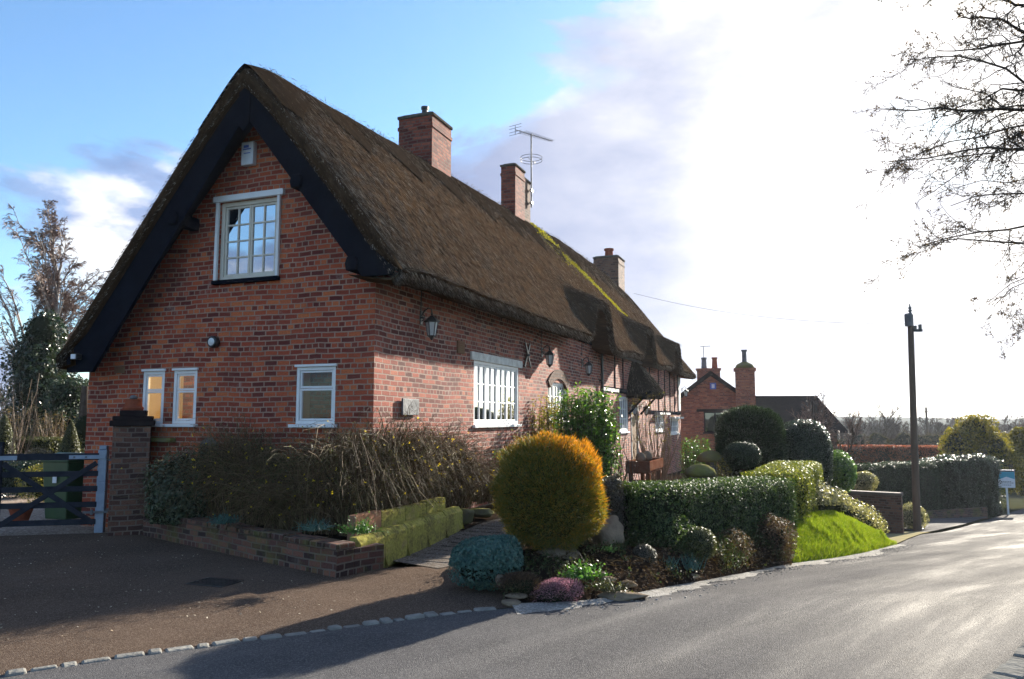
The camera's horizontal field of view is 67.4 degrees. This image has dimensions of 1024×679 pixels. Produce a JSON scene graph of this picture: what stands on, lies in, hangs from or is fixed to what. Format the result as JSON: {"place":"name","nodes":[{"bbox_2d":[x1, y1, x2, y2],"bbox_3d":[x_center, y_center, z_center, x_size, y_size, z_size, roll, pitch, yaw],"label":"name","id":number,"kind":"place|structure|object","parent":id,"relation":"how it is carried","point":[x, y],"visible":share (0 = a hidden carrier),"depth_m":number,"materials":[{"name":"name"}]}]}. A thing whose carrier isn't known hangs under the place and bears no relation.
{"place":"outdoors","nodes":[
{"label":"outdoors","id":0,"kind":"place"},
{"bbox_2d":[0,493,107,535],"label":"gravel yard","id":1,"kind":"structure","parent":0,"point":[38,514],"depth_m":11.34,"materials":[{"name":"gravel"}]},
{"bbox_2d":[0,414,16,462],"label":"topiary cone","id":2,"kind":"object","parent":1,"relation":"on","point":[6,434],"visible":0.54,"depth_m":18.77,"materials":[{"name":"green plant"}]},
{"bbox_2d":[0,373,40,464],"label":"bare shrub","id":3,"kind":"object","parent":1,"relation":"on","point":[13,442],"visible":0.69,"depth_m":17.94,"materials":[{"name":"brown plant"}]},
{"bbox_2d":[1,460,42,497],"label":"shrub","id":4,"kind":"object","parent":1,"relation":"on","point":[12,482],"visible":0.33,"depth_m":15.57,"materials":[{"name":"green plant"}]},
{"bbox_2d":[15,463,43,502],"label":"shrub","id":5,"kind":"object","parent":1,"relation":"on","point":[40,481],"visible":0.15,"depth_m":14.57,"materials":[{"name":"green plant"}]},
{"bbox_2d":[0,404,69,453],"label":"dry shrub","id":6,"kind":"object","parent":1,"relation":"on","point":[50,434],"visible":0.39,"depth_m":20.32,"materials":[{"name":"brown plant"}]},
{"bbox_2d":[14,436,62,453],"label":"box hedge","id":7,"kind":"object","parent":1,"relation":"on","point":[49,443],"visible":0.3,"depth_m":19.75,"materials":[{"name":"green plant"}]},
{"bbox_2d":[0,309,82,436],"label":"ivy clad tree","id":8,"kind":"object","parent":1,"relation":"on","point":[38,350],"visible":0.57,"depth_m":23.57,"materials":[{"name":"green plant"}]},
{"bbox_2d":[0,200,110,387],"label":"birch tree","id":9,"kind":"object","parent":1,"relation":"on","point":[65,305],"visible":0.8,"depth_m":29.52,"materials":[{"name":"brown plant"}]},
{"bbox_2d":[41,452,83,519],"bbox_3d":[-6.944,2.320,12.093,0.590,1.070,0.698,-2,-6,20],"label":"wheelie bin","id":10,"kind":"object","parent":1,"relation":"on","point":[61,465],"visible":0.27,"depth_m":11.84,"materials":[{"name":"green plastic"}]},
{"bbox_2d":[59,420,80,452],"bbox_3d":[-9.978,2.617,17.325,0.628,1.594,0.631,0,-6,0],"label":"topiary cone","id":11,"kind":"object","parent":1,"relation":"on","point":[70,442],"visible":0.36,"depth_m":17.26,"materials":[{"name":"green plant"}]},
{"bbox_2d":[56,386,87,452],"bbox_3d":[-10.514,2.354,18.881,1.194,2.404,1.126,0,-6,0],"label":"laurel tree","id":12,"kind":"object","parent":1,"relation":"on","point":[80,423],"visible":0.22,"depth_m":18.73,"materials":[{"name":"green plant"}]},
{"bbox_2d":[142,517,346,539],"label":"planter soil","id":13,"kind":"structure","parent":0,"point":[336,536],"depth_m":8.93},
{"bbox_2d":[142,449,218,524],"bbox_3d":[-4.339,1.933,10.147,1.028,0.972,0.738,0,-6,0],"label":"ivy bush","id":14,"kind":"object","parent":13,"relation":"on","point":[170,515],"visible":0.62,"depth_m":9.91,"materials":[{"name":"green plant"}]},
{"bbox_2d":[96,405,405,554],"bbox_3d":[-3.351,1.649,10.008,4.435,1.622,2.705,-4,-7,36],"label":"jasmine tangle","id":15,"kind":"object","parent":13,"relation":"on","point":[231,485],"visible":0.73,"depth_m":9.40,"materials":[{"name":"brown plant"}]},
{"bbox_2d":[292,517,337,531],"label":"edging plant","id":16,"kind":"object","parent":13,"relation":"on","point":[314,527],"visible":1,"depth_m":7.97,"materials":[{"name":"blue plant"}]},
{"bbox_2d":[251,411,470,535],"bbox_3d":[-1.763,1.606,9.315,2.521,1.516,2.920,0,-6,0],"label":"jasmine tangle","id":17,"kind":"object","parent":13,"relation":"on","point":[359,493],"visible":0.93,"depth_m":8.87,"materials":[{"name":"brown plant"}]},
{"bbox_2d":[334,400,513,508],"bbox_3d":[-0.907,1.719,11.229,2.261,1.639,4.650,-2,-6,22],"label":"jasmine tangle","id":18,"kind":"object","parent":13,"relation":"on","point":[473,479],"visible":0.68,"depth_m":10.69,"materials":[{"name":"brown plant"}]},
{"bbox_2d":[0,533,507,674],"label":"driveway","id":19,"kind":"structure","parent":0,"point":[147,618],"depth_m":6.87,"materials":[{"name":"gravel"}]},
{"bbox_2d":[185,577,243,586],"bbox_3d":[-2.900,2.366,7.497,0.440,0.011,0.320,-2,-6,20],"label":"manhole cover","id":20,"kind":"object","parent":19,"relation":"on","point":[215,582],"visible":1,"depth_m":7.46,"materials":[{"name":"black metal"}]},
{"bbox_2d":[347,497,464,567],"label":"stone retaining wall","id":21,"kind":"structure","parent":19,"relation":"on","point":[410,529],"depth_m":9.07,"materials":[{"name":"green stone"}]},
{"bbox_2d":[0,508,1023,678],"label":"road","id":22,"kind":"structure","parent":0,"point":[948,604],"depth_m":5.56,"materials":[{"name":"asphalt"}]},
{"bbox_2d":[512,544,906,614],"bbox_3d":[4.244,3.237,10.993,0.824,1.039,12.817,-5,-8,39],"label":"road edge","id":23,"kind":"object","parent":22,"relation":"on","point":[525,608],"visible":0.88,"depth_m":7.52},
{"bbox_2d":[597,590,648,600],"bbox_3d":[0.984,2.282,6.823,0.463,0.101,0.239,0,-6,0],"label":"flat stone","id":24,"kind":"object","parent":23,"relation":"on","point":[628,596],"visible":0.81,"depth_m":6.74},
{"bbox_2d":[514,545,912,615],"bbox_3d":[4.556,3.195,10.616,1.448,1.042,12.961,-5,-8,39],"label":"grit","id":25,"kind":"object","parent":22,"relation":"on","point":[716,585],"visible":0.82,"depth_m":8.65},
{"bbox_2d":[998,470,1014,514],"bbox_3d":[21.578,6.650,33.479,0.660,1.920,0.090,-1,-6,12],"label":"sale board","id":26,"kind":"object","parent":22,"relation":"on","point":[1007,478],"visible":1,"depth_m":33.48,"materials":[{"name":"white paint"}]},
{"bbox_2d":[0,0,1023,418],"label":"sky","id":27,"kind":"structure","parent":0,"point":[720,149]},
{"bbox_2d":[394,480,669,567],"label":"path","id":28,"kind":"structure","parent":0,"point":[427,549],"depth_m":9.26,"materials":[{"name":"stone"}]},
{"bbox_2d":[408,520,512,562],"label":"path setts","id":29,"kind":"structure","parent":28,"relation":"on","point":[444,555],"depth_m":9.47,"materials":[{"name":"stone"}]},
{"bbox_2d":[461,470,721,530],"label":"soil","id":30,"kind":"structure","parent":0,"point":[477,520],"depth_m":11.85,"materials":[{"name":"soil"}]},
{"bbox_2d":[528,394,566,436],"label":"climbing shrub","id":31,"kind":"object","parent":30,"relation":"on","point":[542,425],"visible":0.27,"depth_m":15.38,"materials":[{"name":"green plant"}]},
{"bbox_2d":[388,416,1023,608],"bbox_3d":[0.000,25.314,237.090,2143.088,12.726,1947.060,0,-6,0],"label":"ground","id":32,"kind":"structure","parent":0,"point":[1016,502],"depth_m":55.53,"materials":[{"name":"green plant"}]},
{"bbox_2d":[25,374,88,440],"bbox_3d":[-12.880,2.477,22.358,2.212,2.986,2.125,-3,-7,30],"label":"holly tree","id":33,"kind":"object","parent":32,"relation":"on","point":[65,394],"visible":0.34,"depth_m":22.00,"materials":[{"name":"green plant"}]},
{"bbox_2d":[94,445,110,532],"bbox_3d":[-5.775,2.177,10.951,0.260,1.320,0.120,1,-6,-13],"label":"gate post","id":34,"kind":"object","parent":32,"relation":"on","point":[101,494],"visible":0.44,"depth_m":10.89,"materials":[{"name":"wood"}]},
{"bbox_2d":[0,442,107,527],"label":"field gate","id":35,"kind":"structure","parent":34,"relation":"attached to","point":[47,492],"depth_m":10.71,"materials":[{"name":"wood"}]},
{"bbox_2d":[107,410,155,535],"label":"gate pier","id":36,"kind":"structure","parent":32,"relation":"on","point":[132,436],"depth_m":10.64,"materials":[{"name":"brown brick"}]},
{"bbox_2d":[122,395,143,409],"bbox_3d":[-5.400,0.901,10.955,0.280,0.220,0.276,0,-6,0],"label":"plant pot","id":37,"kind":"object","parent":36,"relation":"on","point":[133,402],"visible":0.94,"depth_m":10.87,"materials":[{"name":"ceramic"}]},
{"bbox_2d":[5,607,496,676],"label":"kerb","id":38,"kind":"structure","parent":32,"relation":"on","point":[21,671],"depth_m":5.47,"materials":[{"name":"stone"}]},
{"bbox_2d":[142,512,383,577],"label":"planter wall","id":39,"kind":"structure","parent":32,"relation":"on","point":[330,557],"depth_m":8.45,"materials":[{"name":"brick"}]},
{"bbox_2d":[330,511,388,534],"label":"edging plant","id":40,"kind":"object","parent":39,"relation":"on","point":[364,528],"visible":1,"depth_m":7.79,"materials":[{"name":"green plant"}]},
{"bbox_2d":[55,63,696,527],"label":"thatched cottage","id":41,"kind":"structure","parent":32,"relation":"on","point":[309,257],"depth_m":11.10,"materials":[{"name":"red brick"}]},
{"bbox_2d":[141,369,165,426],"bbox_3d":[-5.238,0.851,11.203,0.510,0.840,0.175,-2,-6,21],"label":"window","id":42,"kind":"structure","parent":41,"relation":"in","point":[159,372],"depth_m":11.25,"materials":[{"name":"white paint"}]},
{"bbox_2d":[164,368,198,426],"bbox_3d":[-4.688,0.829,10.992,0.530,0.840,0.175,-2,-6,21],"label":"window","id":43,"kind":"structure","parent":41,"relation":"in","point":[179,372],"depth_m":11.03,"materials":[{"name":"white paint"}]},
{"bbox_2d":[211,188,284,284],"bbox_3d":[-3.723,-1.435,10.876,1.220,1.290,0.180,-2,-6,21],"label":"window","id":44,"kind":"structure","parent":41,"relation":"in","point":[250,231],"depth_m":10.91,"materials":[{"name":"beige paint"}]},
{"bbox_2d":[241,141,256,166],"bbox_3d":[-3.747,-2.640,10.938,0.210,0.340,0.092,-2,-6,21],"label":"alarm box","id":45,"kind":"object","parent":41,"relation":"attached to","point":[248,154],"visible":1,"depth_m":10.90,"materials":[{"name":"white plastic"}]},
{"bbox_2d":[288,363,337,427],"bbox_3d":[-2.611,0.747,10.195,0.720,0.840,0.175,-2,-6,21],"label":"window","id":46,"kind":"structure","parent":41,"relation":"in","point":[303,368],"depth_m":10.22,"materials":[{"name":"white paint"}]},
{"bbox_2d":[401,398,418,414],"bbox_3d":[-1.416,0.940,10.706,0.030,0.230,0.470,-2,-6,21],"label":"name plaque","id":47,"kind":"object","parent":41,"relation":"attached to","point":[405,403],"visible":0.88,"depth_m":10.66,"materials":[{"name":"grey stone"}]},
{"bbox_2d":[420,307,439,339],"bbox_3d":[-1.183,-0.226,11.118,0.218,0.486,0.308,6,-8,-44],"label":"wall lantern","id":48,"kind":"object","parent":41,"relation":"attached to","point":[431,322],"depth_m":11.05,"materials":[{"name":"black metal"}]},
{"bbox_2d":[470,351,522,427],"bbox_3d":[-0.273,0.942,13.834,0.135,1.270,2.430,-2,-6,21],"label":"window","id":49,"kind":"structure","parent":41,"relation":"in","point":[495,385],"depth_m":13.78,"materials":[{"name":"white paint"}]},
{"bbox_2d":[509,123,552,207],"bbox_3d":[0.609,-4.741,21.425,0.611,2.236,1.901,-3,-7,28],"label":"tv aerial","id":50,"kind":"object","parent":41,"relation":"attached to","point":[531,161],"visible":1,"depth_m":21.27,"materials":[{"name":"metal"}]},
{"bbox_2d":[547,369,569,423],"bbox_3d":[1.003,1.273,17.181,0.150,1.200,1.560,-2,-6,21],"label":"window","id":51,"kind":"structure","parent":41,"relation":"in","point":[553,388],"depth_m":17.16,"materials":[{"name":"white paint"}]},
{"bbox_2d":[619,397,629,433],"bbox_3d":[3.355,2.273,23.162,0.140,1.100,1.230,-2,-6,21],"label":"window","id":52,"kind":"structure","parent":41,"relation":"in","point":[623,404],"depth_m":23.32,"materials":[{"name":"white paint"}]},
{"bbox_2d":[631,405,638,458],"bbox_3d":[3.888,3.108,24.485,0.109,2.050,1.050,-2,-6,21],"label":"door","id":53,"kind":"structure","parent":41,"relation":"in","point":[634,423],"depth_m":24.55,"materials":[{"name":"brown wood"}]},
{"bbox_2d":[0,374,1023,441],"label":"woods","id":54,"kind":"object","parent":32,"relation":"on","point":[938,426],"visible":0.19,"depth_m":104.84,"materials":[{"name":"plant"}]},
{"bbox_2d":[501,532,792,602],"bbox_3d":[2.257,2.653,9.159,6.794,0.754,2.140,5,-7,-37],"label":"soil bed","id":55,"kind":"object","parent":32,"relation":"on","point":[587,595],"visible":0.27,"depth_m":7.79,"materials":[{"name":"soil"}]},
{"bbox_2d":[447,534,523,590],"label":"hebe bush","id":56,"kind":"object","parent":55,"relation":"on","point":[475,561],"visible":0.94,"depth_m":7.04,"materials":[{"name":"blue plant"}]},
{"bbox_2d":[496,571,543,601],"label":"heather","id":57,"kind":"object","parent":55,"relation":"on","point":[526,582],"visible":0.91,"depth_m":6.72,"materials":[{"name":"brown plant"}]},
{"bbox_2d":[487,424,609,553],"bbox_3d":[0.392,1.569,8.041,1.323,1.355,1.294,0,-6,0],"label":"golden conifer","id":58,"kind":"object","parent":55,"relation":"on","point":[547,489],"visible":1,"depth_m":7.65,"materials":[{"name":"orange plant"}]},
{"bbox_2d":[530,577,584,603],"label":"heather","id":59,"kind":"object","parent":55,"relation":"on","point":[556,590],"visible":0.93,"depth_m":6.65,"materials":[{"name":"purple plant"}]},
{"bbox_2d":[535,542,580,559],"bbox_3d":[0.464,2.188,7.800,0.463,0.243,0.320,0,-6,0],"label":"boulder","id":60,"kind":"object","parent":55,"relation":"on","point":[557,551],"visible":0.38,"depth_m":7.69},
{"bbox_2d":[558,559,611,581],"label":"green plant","id":61,"kind":"object","parent":55,"relation":"on","point":[586,572],"visible":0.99,"depth_m":6.94,"materials":[{"name":"green plant"}]},
{"bbox_2d":[592,515,624,545],"bbox_3d":[1.032,2.168,8.354,0.347,0.495,0.286,-5,-8,41],"label":"boulder","id":62,"kind":"object","parent":55,"relation":"on","point":[612,527],"visible":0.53,"depth_m":8.29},
{"bbox_2d":[590,575,635,597],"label":"green plant","id":63,"kind":"object","parent":55,"relation":"on","point":[609,586],"visible":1,"depth_m":6.83,"materials":[{"name":"green plant"}]},
{"bbox_2d":[461,522,802,599],"bbox_3d":[2.230,2.528,9.191,7.046,0.802,2.088,5,-7,-37],"label":"ground cover","id":64,"kind":"object","parent":55,"relation":"on","point":[688,552],"visible":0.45,"depth_m":8.42,"materials":[{"name":"green plant"}]},
{"bbox_2d":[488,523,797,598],"bbox_3d":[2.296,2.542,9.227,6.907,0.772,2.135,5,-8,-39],"label":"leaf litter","id":65,"kind":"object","parent":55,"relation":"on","point":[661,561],"visible":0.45,"depth_m":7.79,"materials":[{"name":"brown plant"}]},
{"bbox_2d":[632,543,657,563],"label":"shrub","id":66,"kind":"object","parent":55,"relation":"on","point":[647,552],"visible":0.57,"depth_m":7.88,"materials":[{"name":"grey plant"}]},
{"bbox_2d":[635,510,697,551],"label":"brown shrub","id":67,"kind":"object","parent":55,"relation":"on","point":[665,528],"visible":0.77,"depth_m":8.61,"materials":[{"name":"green plant"}]},
{"bbox_2d":[681,526,716,560],"bbox_3d":[2.118,2.411,8.700,0.410,0.587,0.404,0,-6,0],"label":"box ball","id":68,"kind":"object","parent":55,"relation":"on","point":[703,540],"visible":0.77,"depth_m":8.58,"materials":[{"name":"green plant"}]},
{"bbox_2d":[715,527,754,568],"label":"brown shrub","id":69,"kind":"object","parent":55,"relation":"on","point":[740,543],"visible":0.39,"depth_m":9.58,"materials":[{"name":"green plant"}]},
{"bbox_2d":[750,512,798,565],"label":"brown shrub","id":70,"kind":"object","parent":55,"relation":"on","point":[779,532],"visible":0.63,"depth_m":10.51,"materials":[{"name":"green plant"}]},
{"bbox_2d":[680,350,755,469],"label":"brick house","id":71,"kind":"structure","parent":32,"relation":"on","point":[704,406],"depth_m":38.86,"materials":[{"name":"brick"}]},
{"bbox_2d":[697,409,728,433],"bbox_3d":[10.206,4.132,38.766,1.700,1.238,0.130,-1,-6,14],"label":"window","id":72,"kind":"structure","parent":71,"relation":"in","point":[710,415],"depth_m":38.83,"materials":[{"name":"white glass"}]},
{"bbox_2d":[755,396,848,456],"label":"dark roofed barn","id":73,"kind":"structure","parent":32,"relation":"on","point":[780,404],"depth_m":44.18,"materials":[{"name":"brick"}]},
{"bbox_2d":[786,392,840,433],"bbox_3d":[12.898,4.430,32.378,2.077,4.661,2.053,0,-6,0],"label":"bare tree","id":74,"kind":"object","parent":32,"relation":"on","point":[821,418],"visible":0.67,"depth_m":32.64,"materials":[{"name":"brown plant"}]},
{"bbox_2d":[832,490,903,533],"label":"garden wall","id":75,"kind":"structure","parent":32,"relation":"on","point":[888,506],"depth_m":22.13,"materials":[{"name":"brown brick"}]},
{"bbox_2d":[868,404,904,438],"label":"bare tree","id":76,"kind":"object","parent":32,"relation":"on","point":[875,429],"visible":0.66,"depth_m":87.51,"materials":[{"name":"brown plant"}]},
{"bbox_2d":[837,444,943,464],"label":"beech hedge","id":77,"kind":"object","parent":32,"relation":"on","point":[871,453],"visible":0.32,"depth_m":46.13,"materials":[{"name":"brown plant"}]},
{"bbox_2d":[852,460,944,510],"bbox_3d":[15.858,6.241,31.657,4.291,2.590,1.752,2,-6,-21],"label":"clipped hedge","id":78,"kind":"object","parent":32,"relation":"on","point":[892,476],"visible":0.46,"depth_m":31.13,"materials":[{"name":"green plant"}]},
{"bbox_2d":[904,304,922,531],"bbox_3d":[12.750,2.527,24.137,0.600,7.370,0.292,0,-6,0],"label":"utility pole","id":79,"kind":"object","parent":32,"relation":"on","point":[912,329],"visible":0.98,"depth_m":24.09,"materials":[{"name":"brown wood"}]},
{"bbox_2d":[837,431,1008,488],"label":"field hedge","id":80,"kind":"object","parent":32,"relation":"on","point":[904,438],"visible":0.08,"depth_m":69.81,"materials":[{"name":"brown plant"}]},
{"bbox_2d":[853,0,1023,359],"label":"roadside tree","id":81,"kind":"object","parent":32,"relation":"on","point":[959,112],"visible":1,"depth_m":9.85,"materials":[{"name":"brown plant"}]},
{"bbox_2d":[926,507,987,518],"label":"wall","id":82,"kind":"structure","parent":32,"relation":"on","point":[967,512],"depth_m":31.25,"materials":[{"name":"brick"}]},
{"bbox_2d":[909,453,1006,516],"bbox_3d":[19.633,6.444,33.547,4.474,2.988,2.485,3,-7,-26],"label":"holly hedge","id":83,"kind":"object","parent":32,"relation":"on","point":[971,481],"visible":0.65,"depth_m":32.46,"materials":[{"name":"green plant"}]},
{"bbox_2d":[937,413,1023,494],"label":"golden conifer","id":84,"kind":"object","parent":32,"relation":"on","point":[972,434],"visible":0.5,"depth_m":40.01,"materials":[{"name":"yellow plant"}]},
{"bbox_2d":[981,642,1023,678],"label":"kerb","id":85,"kind":"structure","parent":32,"relation":"on","point":[1012,667],"depth_m":4.75,"materials":[{"name":"stone"}]},
{"bbox_2d":[1002,427,1023,495],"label":"golden conifer","id":86,"kind":"object","parent":32,"relation":"on","point":[1016,435],"visible":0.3,"depth_m":42.27,"materials":[{"name":"green plant"}]},
{"bbox_2d":[791,509,897,562],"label":"grass","id":87,"kind":"structure","parent":0,"point":[869,538],"depth_m":12.68,"materials":[{"name":"plant"}]},
{"bbox_2d":[885,531,927,542],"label":"verge","id":88,"kind":"structure","parent":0,"point":[897,538],"depth_m":20.51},
{"bbox_2d":[904,517,985,531],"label":"side road","id":89,"kind":"structure","parent":0,"point":[933,524],"depth_m":27.99,"materials":[{"name":"asphalt"}]},
{"bbox_2d":[903,501,929,528],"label":"trailing shrub","id":90,"kind":"object","parent":89,"relation":"on","point":[908,514],"visible":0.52,"depth_m":24.63,"materials":[{"name":"plant"}]},
{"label":"garden soil","id":91,"kind":"structure","parent":0,"visible":0},
{"bbox_2d":[550,381,623,477],"bbox_3d":[1.179,1.769,12.516,1.217,2.173,1.183,-5,-8,41],"label":"laurel bush","id":92,"kind":"object","parent":91,"relation":"on","point":[600,436],"visible":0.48,"depth_m":12.32,"materials":[{"name":"green plant"}]},
{"bbox_2d":[590,471,629,543],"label":"yew bush","id":93,"kind":"object","parent":91,"relation":"on","point":[614,490],"visible":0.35,"depth_m":8.74,"materials":[{"name":"green plant"}]},
{"bbox_2d":[606,433,637,485],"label":"bare shrub","id":94,"kind":"object","parent":91,"relation":"on","point":[627,470],"visible":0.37,"depth_m":13.33,"materials":[{"name":"brown plant"}]},
{"bbox_2d":[625,458,663,481],"bbox_3d":[2.809,3.126,16.148,0.500,1.200,1.560,-2,-6,21],"label":"garden trough","id":95,"kind":"object","parent":91,"relation":"on","point":[647,468],"visible":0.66,"depth_m":15.55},
{"bbox_2d":[631,392,680,487],"bbox_3d":[3.430,2.454,18.379,1.229,2.412,1.393,5,-8,-40],"label":"autumn shrub","id":96,"kind":"object","parent":91,"relation":"on","point":[665,461],"visible":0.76,"depth_m":18.16,"materials":[{"name":"plant"}]},
{"bbox_2d":[679,435,710,479],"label":"round shrub","id":97,"kind":"object","parent":91,"relation":"on","point":[697,450],"visible":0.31,"depth_m":21.73,"materials":[{"name":"green plant"}]},
{"bbox_2d":[684,464,715,478],"bbox_3d":[3.437,2.699,13.997,0.578,0.870,0.578,0,-6,0],"label":"staddle stone","id":98,"kind":"object","parent":91,"relation":"on","point":[696,471],"visible":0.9,"depth_m":13.84,"materials":[{"name":"green stone"}]},
{"bbox_2d":[621,475,798,546],"bbox_3d":[2.759,2.403,10.398,0.950,1.197,4.519,-5,-8,41],"label":"clipped hedge","id":99,"kind":"object","parent":91,"relation":"on","point":[720,504],"visible":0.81,"depth_m":9.74,"materials":[{"name":"green plant"}]},
{"bbox_2d":[697,450,722,475],"bbox_3d":[4.998,3.287,19.264,0.714,1.004,0.714,0,-6,0],"label":"staddle stone","id":100,"kind":"object","parent":91,"relation":"on","point":[710,457],"visible":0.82,"depth_m":19.09,"materials":[{"name":"grey stone"}]},
{"bbox_2d":[723,441,761,476],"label":"topiary tree","id":101,"kind":"object","parent":91,"relation":"on","point":[742,456],"visible":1,"depth_m":15.41,"materials":[{"name":"green plant"}]},
{"bbox_2d":[713,404,788,476],"bbox_3d":[5.991,2.553,19.345,1.717,1.881,1.614,0,-6,0],"label":"topiary tree","id":102,"kind":"object","parent":91,"relation":"on","point":[762,428],"visible":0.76,"depth_m":18.80,"materials":[{"name":"green plant"}]},
{"bbox_2d":[740,460,823,521],"bbox_3d":[5.362,2.909,14.831,1.193,1.095,5.245,-3,-6,24],"label":"clipped hedge","id":103,"kind":"object","parent":91,"relation":"on","point":[806,474],"visible":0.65,"depth_m":13.02,"materials":[{"name":"green plant"}]},
{"bbox_2d":[783,419,833,486],"bbox_3d":[7.529,3.003,19.797,1.337,1.920,1.274,0,-6,0],"label":"topiary tree","id":104,"kind":"object","parent":91,"relation":"on","point":[810,440],"visible":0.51,"depth_m":19.33,"materials":[{"name":"green plant"}]},
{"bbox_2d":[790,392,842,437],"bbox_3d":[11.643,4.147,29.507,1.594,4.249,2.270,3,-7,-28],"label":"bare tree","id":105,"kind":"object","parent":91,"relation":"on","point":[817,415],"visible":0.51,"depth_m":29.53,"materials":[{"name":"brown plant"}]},
{"bbox_2d":[827,449,857,493],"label":"laurel bush","id":106,"kind":"object","parent":91,"relation":"on","point":[844,471],"visible":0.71,"depth_m":20.90,"materials":[{"name":"green plant"}]},
{"bbox_2d":[811,479,889,533],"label":"trailing shrub","id":107,"kind":"object","parent":91,"relation":"on","point":[830,500],"visible":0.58,"depth_m":14.81,"materials":[{"name":"green plant"}]},
{"bbox_2d":[832,408,868,463],"bbox_3d":[11.198,3.957,25.605,1.240,3.409,1.475,3,-7,-25],"label":"bare tree","id":108,"kind":"object","parent":91,"relation":"on","point":[851,429],"visible":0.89,"depth_m":25.55,"materials":[{"name":"brown plant"}]},
{"bbox_2d":[849,470,878,490],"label":"laurel bush","id":109,"kind":"object","parent":91,"relation":"on","point":[866,481],"visible":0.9,"depth_m":24.92,"materials":[{"name":"green plant"}]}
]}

